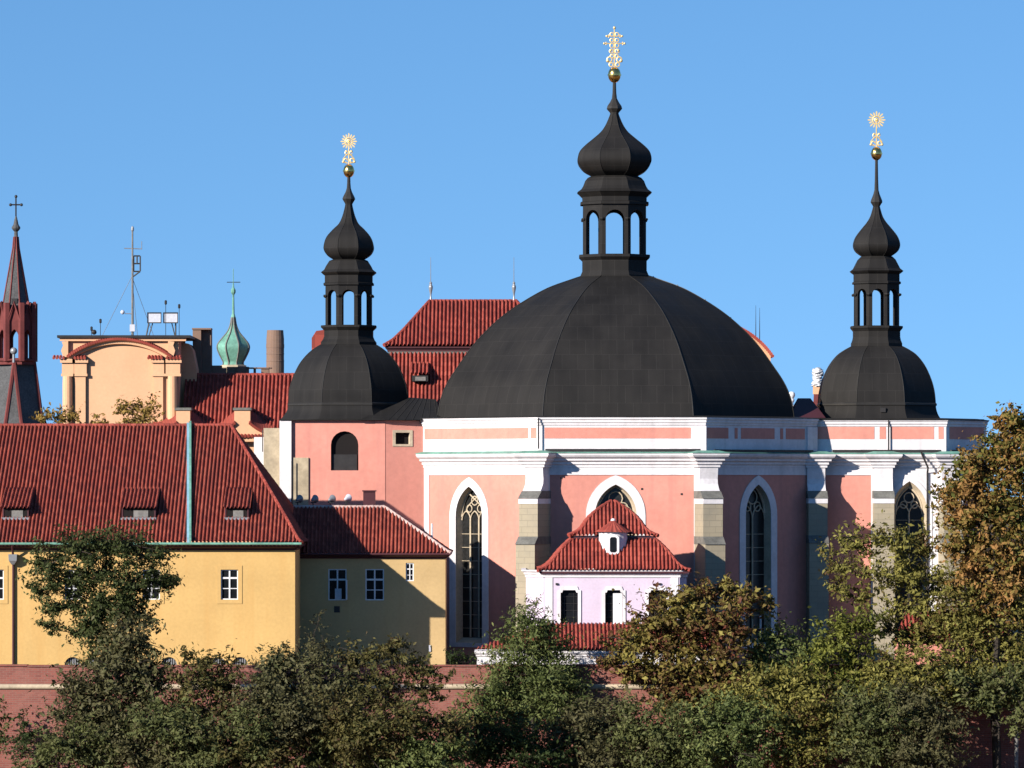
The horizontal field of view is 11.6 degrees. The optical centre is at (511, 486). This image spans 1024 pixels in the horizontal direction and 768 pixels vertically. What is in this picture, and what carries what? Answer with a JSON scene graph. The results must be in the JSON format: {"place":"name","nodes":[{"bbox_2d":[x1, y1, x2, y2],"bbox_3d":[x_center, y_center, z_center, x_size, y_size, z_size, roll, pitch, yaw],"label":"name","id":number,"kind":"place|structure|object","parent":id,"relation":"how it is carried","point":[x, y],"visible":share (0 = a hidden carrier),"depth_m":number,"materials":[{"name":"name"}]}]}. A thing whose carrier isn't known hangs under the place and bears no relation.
{"place":"outdoors","nodes":[
{"label":"outdoors","id":0,"kind":"place"},
{"bbox_2d":[0,195,42,541],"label":"gothic tower","id":1,"kind":"structure","parent":0,"point":[20,398],"depth_m":438.88,"materials":[{"name":"brick"}]},
{"bbox_2d":[0,421,308,664],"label":"house","id":2,"kind":"structure","parent":0,"point":[189,482],"depth_m":337.83,"materials":[{"name":"red tile"}]},
{"bbox_2d":[0,566,7,603],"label":"window","id":3,"kind":"structure","parent":2,"relation":"in","point":[3,569],"depth_m":336.24,"materials":[{"name":"white paint"}]},
{"bbox_2d":[62,655,81,664],"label":"cellar window","id":4,"kind":"structure","parent":2,"relation":"in","point":[68,658],"depth_m":336.49,"materials":[{"name":"yellow paint"}]},
{"bbox_2d":[61,566,85,603],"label":"window","id":5,"kind":"structure","parent":2,"relation":"in","point":[75,589],"depth_m":336.24,"materials":[{"name":"white paint"}]},
{"bbox_2d":[139,566,163,603],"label":"window","id":6,"kind":"structure","parent":2,"relation":"in","point":[160,595],"depth_m":336.24,"materials":[{"name":"white paint"}]},
{"bbox_2d":[160,655,178,664],"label":"cellar window","id":7,"kind":"structure","parent":2,"relation":"in","point":[172,659],"depth_m":336.49,"materials":[{"name":"yellow paint"}]},
{"bbox_2d":[211,655,225,663],"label":"cellar window","id":8,"kind":"structure","parent":2,"relation":"in","point":[223,658],"depth_m":336.49,"materials":[{"name":"yellow paint"}]},
{"bbox_2d":[217,566,241,603],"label":"window","id":9,"kind":"structure","parent":2,"relation":"in","point":[229,578],"depth_m":336.41,"materials":[{"name":"white paint"}]},
{"bbox_2d":[230,655,249,664],"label":"cellar window","id":10,"kind":"structure","parent":2,"relation":"in","point":[241,658],"depth_m":336.49,"materials":[{"name":"yellow paint"}]},
{"bbox_2d":[216,269,249,367],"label":"onion turret","id":11,"kind":"object","parent":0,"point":[233,347],"visible":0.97,"depth_m":411.28,"materials":[{"name":"green metal"}]},
{"bbox_2d":[153,328,323,541],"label":"monastery wing","id":12,"kind":"structure","parent":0,"point":[246,404],"depth_m":381.80,"materials":[{"name":"red tile"}]},
{"bbox_2d":[293,490,452,664],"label":"annex house","id":13,"kind":"structure","parent":0,"point":[373,569],"depth_m":344.30,"materials":[{"name":"paint"}]},
{"bbox_2d":[295,495,302,504],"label":"floodlight","id":14,"kind":"object","parent":13,"relation":"on","point":[299,498],"visible":1,"depth_m":347.67,"materials":[{"name":"grey metal"}]},
{"bbox_2d":[311,495,318,504],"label":"floodlight","id":15,"kind":"object","parent":13,"relation":"on","point":[315,498],"visible":1,"depth_m":347.67,"materials":[{"name":"grey metal"}]},
{"bbox_2d":[328,495,335,504],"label":"floodlight","id":16,"kind":"object","parent":13,"relation":"on","point":[332,498],"visible":1,"depth_m":347.67,"materials":[{"name":"grey metal"}]},
{"bbox_2d":[328,569,346,599],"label":"window","id":17,"kind":"structure","parent":13,"relation":"in","point":[337,578],"depth_m":344.38,"materials":[{"name":"white paint"}]},
{"bbox_2d":[344,494,351,504],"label":"floodlight","id":18,"kind":"object","parent":13,"relation":"on","point":[348,498],"visible":1,"depth_m":347.66,"materials":[{"name":"metal"}]},
{"bbox_2d":[365,569,383,599],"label":"window","id":19,"kind":"structure","parent":13,"relation":"in","point":[374,578],"depth_m":344.38,"materials":[{"name":"white paint"}]},
{"bbox_2d":[406,563,413,580],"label":"window","id":20,"kind":"structure","parent":13,"relation":"in","point":[409,566],"depth_m":344.47,"materials":[{"name":"white paint"}]},
{"bbox_2d":[382,257,519,407],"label":"pavilion","id":21,"kind":"structure","parent":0,"point":[429,344],"depth_m":399.12,"materials":[{"name":"tile"}]},
{"bbox_2d":[0,0,1023,505],"label":"sky","id":22,"kind":"structure","parent":0,"point":[213,130],"materials":[{"name":"blue"}]},
{"bbox_2d":[53,520,1023,767],"bbox_3d":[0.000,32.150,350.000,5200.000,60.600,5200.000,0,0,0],"label":"ground","id":23,"kind":"structure","parent":0,"point":[448,663],"depth_m":433.14,"materials":[{"name":"green plant"}]},
{"bbox_2d":[0,694,15,751],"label":"shrub","id":24,"kind":"object","parent":23,"relation":"on","point":[6,724],"visible":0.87,"depth_m":329.93,"materials":[{"name":"green plant"}]},
{"bbox_2d":[0,705,57,763],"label":"conifer","id":25,"kind":"object","parent":23,"relation":"on","point":[20,742],"visible":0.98,"depth_m":317.65,"materials":[{"name":"green plant"}]},
{"bbox_2d":[31,402,73,541],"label":"golden tree","id":26,"kind":"object","parent":23,"relation":"on","point":[60,418],"visible":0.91,"depth_m":363.73,"materials":[{"name":"green plant"}]},
{"bbox_2d":[3,707,138,767],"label":"scrub bush","id":27,"kind":"object","parent":23,"relation":"on","point":[57,746],"visible":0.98,"depth_m":315.46,"materials":[{"name":"green plant"}]},
{"bbox_2d":[62,405,86,423],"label":"golden tree","id":28,"kind":"object","parent":23,"relation":"on","point":[71,415],"visible":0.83,"depth_m":363.99,"materials":[{"name":"green plant"}]},
{"bbox_2d":[89,413,108,423],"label":"golden tree","id":29,"kind":"object","parent":23,"relation":"on","point":[97,421],"visible":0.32,"depth_m":363.68,"materials":[{"name":"green plant"}]},
{"bbox_2d":[14,517,185,723],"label":"acacia tree","id":30,"kind":"object","parent":23,"relation":"on","point":[78,579],"visible":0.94,"depth_m":320.11,"materials":[{"name":"green plant"}]},
{"bbox_2d":[29,604,191,767],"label":"shrub","id":31,"kind":"object","parent":23,"relation":"on","point":[139,676],"visible":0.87,"depth_m":317.19,"materials":[{"name":"green plant"}]},
{"bbox_2d":[52,335,198,541],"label":"baroque house","id":32,"kind":"structure","parent":23,"relation":"on","point":[101,373],"depth_m":380.00,"materials":[{"name":"beige paint"}]},
{"bbox_2d":[90,326,96,334],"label":"aerial","id":33,"kind":"object","parent":32,"relation":"on","point":[93,332],"visible":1,"depth_m":380.91,"materials":[{"name":"metal"}]},
{"bbox_2d":[103,226,152,334],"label":"antenna mast","id":34,"kind":"object","parent":32,"relation":"on","point":[132,327],"visible":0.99,"depth_m":382.95,"materials":[{"name":"grey metal"}]},
{"bbox_2d":[146,312,160,334],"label":"roof panel","id":35,"kind":"structure","parent":32,"relation":"on","point":[153,317],"depth_m":382.00,"materials":[{"name":"metal"}]},
{"bbox_2d":[165,300,166,334],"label":"aerial","id":36,"kind":"object","parent":32,"relation":"on","point":[165,315],"visible":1,"depth_m":380.99,"materials":[{"name":"metal"}]},
{"bbox_2d":[163,312,177,334],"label":"roof panel","id":37,"kind":"structure","parent":32,"relation":"on","point":[171,317],"depth_m":382.00,"materials":[{"name":"metal"}]},
{"bbox_2d":[111,391,165,423],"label":"golden tree","id":38,"kind":"object","parent":23,"relation":"on","point":[143,416],"visible":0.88,"depth_m":363.66,"materials":[{"name":"green plant"}]},
{"bbox_2d":[86,714,200,767],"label":"scrub bush","id":39,"kind":"object","parent":23,"relation":"on","point":[139,756],"visible":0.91,"depth_m":314.87,"materials":[{"name":"green plant"}]},
{"bbox_2d":[138,638,265,756],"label":"shrub","id":40,"kind":"object","parent":23,"relation":"on","point":[202,678],"visible":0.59,"depth_m":317.18,"materials":[{"name":"green plant"}]},
{"bbox_2d":[112,687,292,767],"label":"scrub bush","id":41,"kind":"object","parent":23,"relation":"on","point":[174,730],"visible":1,"depth_m":313.24,"materials":[{"name":"green plant"}]},
{"bbox_2d":[188,708,316,767],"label":"scrub bush","id":42,"kind":"object","parent":23,"relation":"on","point":[266,763],"visible":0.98,"depth_m":313.33,"materials":[{"name":"green plant"}]},
{"bbox_2d":[266,330,283,372],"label":"brick stack","id":43,"kind":"object","parent":23,"relation":"on","point":[275,350],"visible":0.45,"depth_m":429.35,"materials":[{"name":"beige brick"}]},
{"bbox_2d":[212,660,341,764],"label":"scrub bush","id":44,"kind":"object","parent":23,"relation":"on","point":[295,718],"visible":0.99,"depth_m":314.06,"materials":[{"name":"green plant"}]},
{"bbox_2d":[255,639,302,661],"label":"evergreen shrub","id":45,"kind":"object","parent":23,"relation":"on","point":[275,651],"visible":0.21,"depth_m":334.53,"materials":[{"name":"green plant"}]},
{"bbox_2d":[229,638,367,767],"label":"shrub","id":46,"kind":"object","parent":23,"relation":"on","point":[284,664],"visible":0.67,"depth_m":316.49,"materials":[{"name":"green plant"}]},
{"bbox_2d":[297,609,338,664],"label":"sapling","id":47,"kind":"object","parent":23,"relation":"on","point":[325,645],"visible":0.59,"depth_m":334.80,"materials":[{"name":"green plant"}]},
{"bbox_2d":[287,700,415,767],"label":"scrub bush","id":48,"kind":"object","parent":23,"relation":"on","point":[322,760],"visible":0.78,"depth_m":315.40,"materials":[{"name":"green plant"}]},
{"bbox_2d":[321,629,456,718],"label":"locust tree","id":49,"kind":"object","parent":23,"relation":"on","point":[387,680],"visible":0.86,"depth_m":318.39,"materials":[{"name":"green plant"}]},
{"bbox_2d":[306,676,478,767],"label":"scrub bush","id":50,"kind":"object","parent":23,"relation":"on","point":[354,717],"visible":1,"depth_m":313.46,"materials":[{"name":"green plant"}]},
{"bbox_2d":[353,707,485,767],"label":"scrub bush","id":51,"kind":"object","parent":23,"relation":"on","point":[426,753],"visible":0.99,"depth_m":313.90,"materials":[{"name":"green plant"}]},
{"bbox_2d":[443,646,479,665],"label":"dark shrub","id":52,"kind":"object","parent":23,"relation":"on","point":[459,657],"visible":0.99,"depth_m":333.95,"materials":[{"name":"green plant"}]},
{"bbox_2d":[432,699,581,767],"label":"scrub bush","id":53,"kind":"object","parent":23,"relation":"on","point":[519,742],"visible":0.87,"depth_m":324.67,"materials":[{"name":"green plant"}]},
{"bbox_2d":[0,664,1023,767],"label":"rampart wall","id":54,"kind":"structure","parent":23,"relation":"on","point":[18,682],"depth_m":332.64,"materials":[{"name":"brick"}]},
{"bbox_2d":[448,590,598,763],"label":"willow tree","id":55,"kind":"object","parent":23,"relation":"on","point":[544,698],"visible":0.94,"depth_m":330.51,"materials":[{"name":"green plant"}]},
{"bbox_2d":[519,683,653,767],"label":"scrub bush","id":56,"kind":"object","parent":23,"relation":"on","point":[585,733],"visible":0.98,"depth_m":326.57,"materials":[{"name":"green plant"}]},
{"bbox_2d":[474,622,714,664],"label":"gallery","id":57,"kind":"object","parent":23,"relation":"on","point":[587,630],"visible":0.26,"depth_m":336.69,"materials":[{"name":"red tile"}]},
{"bbox_2d":[595,687,720,767],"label":"scrub bush","id":58,"kind":"object","parent":23,"relation":"on","point":[648,740],"visible":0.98,"depth_m":325.26,"materials":[{"name":"green plant"}]},
{"bbox_2d":[585,571,780,767],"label":"maple tree","id":59,"kind":"object","parent":23,"relation":"on","point":[666,623],"visible":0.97,"depth_m":329.91,"materials":[{"name":"green plant"}]},
{"bbox_2d":[659,676,798,767],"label":"scrub bush","id":60,"kind":"object","parent":23,"relation":"on","point":[736,746],"visible":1,"depth_m":324.17,"materials":[{"name":"green plant"}]},
{"bbox_2d":[722,607,816,767],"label":"tree","id":61,"kind":"object","parent":23,"relation":"on","point":[774,642],"visible":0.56,"depth_m":331.25,"materials":[{"name":"green plant"}]},
{"bbox_2d":[709,650,845,767],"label":"bramble bush","id":62,"kind":"object","parent":23,"relation":"on","point":[766,680],"visible":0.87,"depth_m":327.51,"materials":[{"name":"green plant"}]},
{"bbox_2d":[747,674,860,767],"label":"scrub bush","id":63,"kind":"object","parent":23,"relation":"on","point":[811,713],"visible":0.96,"depth_m":326.13,"materials":[{"name":"green plant"}]},
{"bbox_2d":[782,602,900,763],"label":"tree","id":64,"kind":"object","parent":23,"relation":"on","point":[846,649],"visible":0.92,"depth_m":330.05,"materials":[{"name":"green plant"}]},
{"bbox_2d":[809,665,924,767],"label":"scrub bush","id":65,"kind":"object","parent":23,"relation":"on","point":[867,750],"visible":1,"depth_m":325.30,"materials":[{"name":"green plant"}]},
{"bbox_2d":[815,509,966,764],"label":"ash tree","id":66,"kind":"object","parent":23,"relation":"on","point":[910,574],"visible":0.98,"depth_m":331.41,"materials":[{"name":"green plant"}]},
{"bbox_2d":[848,641,975,737],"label":"bramble bush","id":67,"kind":"object","parent":23,"relation":"on","point":[909,669],"visible":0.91,"depth_m":328.00,"materials":[{"name":"green plant"}]},
{"bbox_2d":[896,606,952,762],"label":"bramble bush","id":68,"kind":"object","parent":23,"relation":"on","point":[925,627],"visible":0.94,"depth_m":331.79,"materials":[{"name":"green plant"}]},
{"bbox_2d":[865,674,996,767],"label":"scrub bush","id":69,"kind":"object","parent":23,"relation":"on","point":[923,756],"visible":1,"depth_m":324.94,"materials":[{"name":"green plant"}]},
{"bbox_2d":[895,612,1012,664],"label":"outbuilding","id":70,"kind":"structure","parent":23,"relation":"on","point":[906,621],"depth_m":339.50,"materials":[{"name":"pink paint"}]},
{"bbox_2d":[918,561,1023,764],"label":"walnut tree","id":71,"kind":"object","parent":23,"relation":"on","point":[968,624],"visible":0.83,"depth_m":329.99,"materials":[{"name":"green plant"}]},
{"bbox_2d":[921,401,1023,767],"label":"autumn tree","id":72,"kind":"object","parent":23,"relation":"on","point":[1001,510],"visible":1,"depth_m":329.27,"materials":[{"name":"green plant"}]},
{"bbox_2d":[936,653,1023,767],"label":"tree","id":73,"kind":"object","parent":23,"relation":"on","point":[995,694],"visible":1,"depth_m":327.19,"materials":[{"name":"green plant"}]},
{"bbox_2d":[1014,722,1018,767],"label":"wooden post","id":74,"kind":"object","parent":23,"relation":"on","point":[1016,749],"visible":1,"depth_m":328.89,"materials":[{"name":"grey wood"}]},
{"bbox_2d":[521,499,691,648],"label":"chapel","id":75,"kind":"structure","parent":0,"point":[584,595],"depth_m":339.48,"materials":[{"name":"pink paint"}]},
{"bbox_2d":[558,586,580,623],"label":"window","id":76,"kind":"structure","parent":75,"relation":"in","point":[569,597],"depth_m":339.46,"materials":[{"name":"white paint"}]},
{"bbox_2d":[602,586,625,623],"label":"window","id":77,"kind":"structure","parent":75,"relation":"in","point":[612,611],"depth_m":339.38,"materials":[{"name":"white paint"}]},
{"bbox_2d":[646,586,668,616],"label":"window","id":78,"kind":"structure","parent":75,"relation":"in","point":[649,590],"depth_m":339.46,"materials":[{"name":"white paint"}]},
{"bbox_2d":[254,26,988,664],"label":"church","id":79,"kind":"structure","parent":0,"point":[686,428],"depth_m":356.69,"materials":[{"name":"stone"}]},
{"bbox_2d":[393,430,412,445],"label":"window","id":80,"kind":"structure","parent":79,"relation":"in","point":[400,437],"depth_m":358.10,"materials":[{"name":"stone"}]},
{"bbox_2d":[449,477,488,646],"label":"window","id":81,"kind":"structure","parent":79,"relation":"in","point":[469,515],"depth_m":355.66,"materials":[{"name":"paint"}]},
{"bbox_2d":[586,475,645,568],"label":"window","id":82,"kind":"structure","parent":79,"relation":"in","point":[615,487],"depth_m":349.98,"materials":[{"name":"paint"}]},
{"bbox_2d":[739,475,776,647],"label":"window","id":83,"kind":"structure","parent":79,"relation":"in","point":[758,507],"depth_m":354.71,"materials":[{"name":"stone"}]},
{"bbox_2d":[893,476,931,629],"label":"window","id":84,"kind":"structure","parent":79,"relation":"in","point":[910,500],"depth_m":359.15,"materials":[{"name":"stone"}]},
{"bbox_2d":[742,327,773,360],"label":"gabled house","id":85,"kind":"structure","parent":0,"point":[765,349],"depth_m":404.20,"materials":[{"name":"orange paint"}]},
{"bbox_2d":[789,392,794,405],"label":"stone urn","id":86,"kind":"object","parent":85,"relation":"on","point":[792,394],"visible":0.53,"depth_m":404.30,"materials":[{"name":"stone"}]},
{"bbox_2d":[811,367,823,405],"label":"stone statue","id":87,"kind":"object","parent":85,"relation":"on","point":[817,374],"visible":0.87,"depth_m":404.14,"materials":[{"name":"stone"}]}
]}

